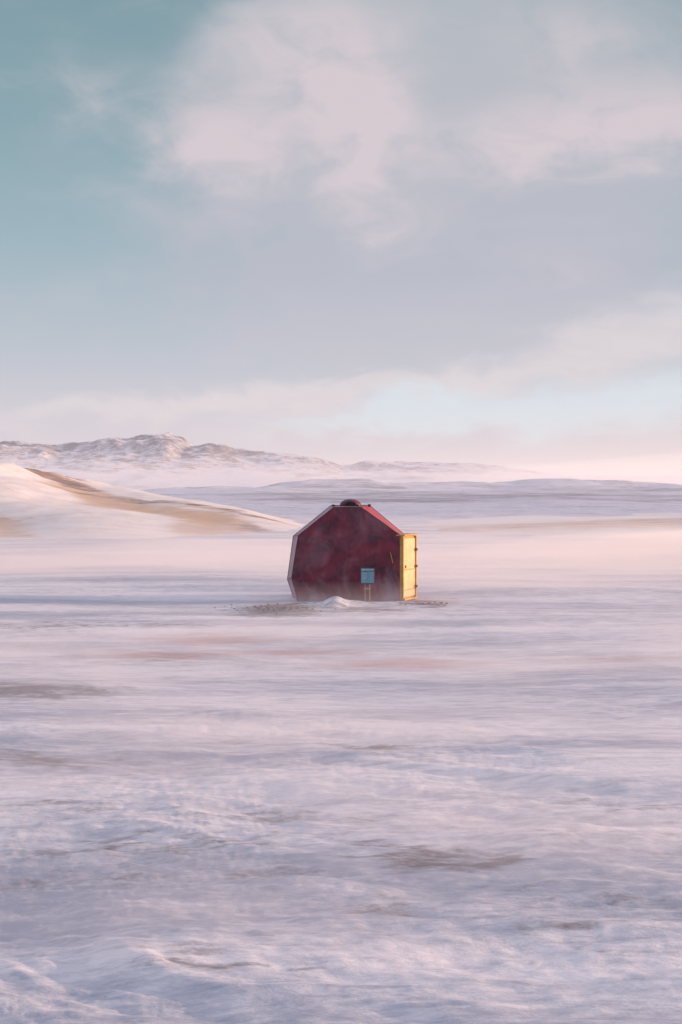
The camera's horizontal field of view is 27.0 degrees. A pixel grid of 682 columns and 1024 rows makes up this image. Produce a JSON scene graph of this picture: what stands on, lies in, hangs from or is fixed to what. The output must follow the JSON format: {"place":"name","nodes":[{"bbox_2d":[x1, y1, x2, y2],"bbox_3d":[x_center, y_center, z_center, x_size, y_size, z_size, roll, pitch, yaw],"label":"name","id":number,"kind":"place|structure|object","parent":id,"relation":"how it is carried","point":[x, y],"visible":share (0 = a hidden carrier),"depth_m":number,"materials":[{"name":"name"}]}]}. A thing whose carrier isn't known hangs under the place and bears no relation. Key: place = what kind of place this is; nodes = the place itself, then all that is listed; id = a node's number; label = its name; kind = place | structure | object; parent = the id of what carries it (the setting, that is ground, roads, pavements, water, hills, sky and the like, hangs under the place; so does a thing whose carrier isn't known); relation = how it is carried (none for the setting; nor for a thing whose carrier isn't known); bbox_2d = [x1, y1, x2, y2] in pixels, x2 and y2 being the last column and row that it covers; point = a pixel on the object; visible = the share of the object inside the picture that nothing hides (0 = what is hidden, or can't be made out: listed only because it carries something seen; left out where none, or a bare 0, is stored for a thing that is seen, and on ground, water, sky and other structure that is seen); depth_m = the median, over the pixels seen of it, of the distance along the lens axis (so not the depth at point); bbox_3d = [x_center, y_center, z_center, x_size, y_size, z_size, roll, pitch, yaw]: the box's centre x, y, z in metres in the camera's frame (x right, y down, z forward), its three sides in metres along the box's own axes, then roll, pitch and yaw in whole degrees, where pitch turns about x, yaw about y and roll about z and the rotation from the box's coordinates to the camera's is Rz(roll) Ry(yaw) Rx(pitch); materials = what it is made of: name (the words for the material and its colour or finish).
{"place":"outdoors","nodes":[
{"label":"outdoors","id":0,"kind":"place"},
{"bbox_2d":[0,462,303,538],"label":"snowy hill","id":1,"kind":"structure","parent":0,"point":[35,503],"depth_m":118.57,"materials":[{"name":"white snow"}]},
{"bbox_2d":[0,520,681,1023],"bbox_3d":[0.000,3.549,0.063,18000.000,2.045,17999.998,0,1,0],"label":"snow ground","id":2,"kind":"structure","parent":0,"point":[462,804],"depth_m":16.59,"materials":[{"name":"white snow"}]},
{"bbox_2d":[214,601,447,614],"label":"gravel stones","id":3,"kind":"object","parent":2,"relation":"on","point":[255,606],"visible":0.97,"depth_m":40.82,"materials":[{"name":"grey gravel"}]},
{"bbox_2d":[287,499,418,601],"bbox_3d":[0.359,1.259,45.079,4.147,3.350,3.133,0,1,0],"label":"red shelter hut","id":4,"kind":"object","parent":2,"relation":"on","point":[335,549],"visible":0.96,"depth_m":43.64,"materials":[{"name":"metal"}]},
{"bbox_2d":[396,533,418,600],"bbox_3d":[1.929,1.695,44.165,0.580,2.030,1.159,0,1,25],"label":"door unit","id":5,"kind":"structure","parent":4,"relation":"in","point":[408,542],"depth_m":44.00,"materials":[{"name":"yellow paint"}]},
{"bbox_2d":[361,568,374,601],"bbox_3d":[0.799,2.330,42.754,0.422,1.309,0.050,0,1,0],"label":"information sign","id":6,"kind":"object","parent":2,"relation":"on","point":[367,575],"visible":0.82,"depth_m":42.74,"materials":[{"name":"blue metal"}]},
{"bbox_2d":[402,513,681,538],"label":"snow bank","id":7,"kind":"structure","parent":2,"relation":"on","point":[637,525],"depth_m":115.57,"materials":[{"name":"white snow"}]},
{"bbox_2d":[0,432,681,489],"bbox_3d":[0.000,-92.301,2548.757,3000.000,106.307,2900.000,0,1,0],"label":"mountain range","id":8,"kind":"structure","parent":0,"point":[154,461],"depth_m":2245.86,"materials":[{"name":"white snow"}]},
{"bbox_2d":[0,0,681,475],"label":"sky","id":9,"kind":"structure","parent":0,"point":[341,232],"materials":[{"name":"blue"}]},
{"bbox_2d":[140,478,681,520],"bbox_3d":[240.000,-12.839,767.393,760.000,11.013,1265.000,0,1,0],"label":"distant slope","id":10,"kind":"structure","parent":0,"point":[311,499],"depth_m":259.02,"materials":[{"name":"white snow"}]}
]}

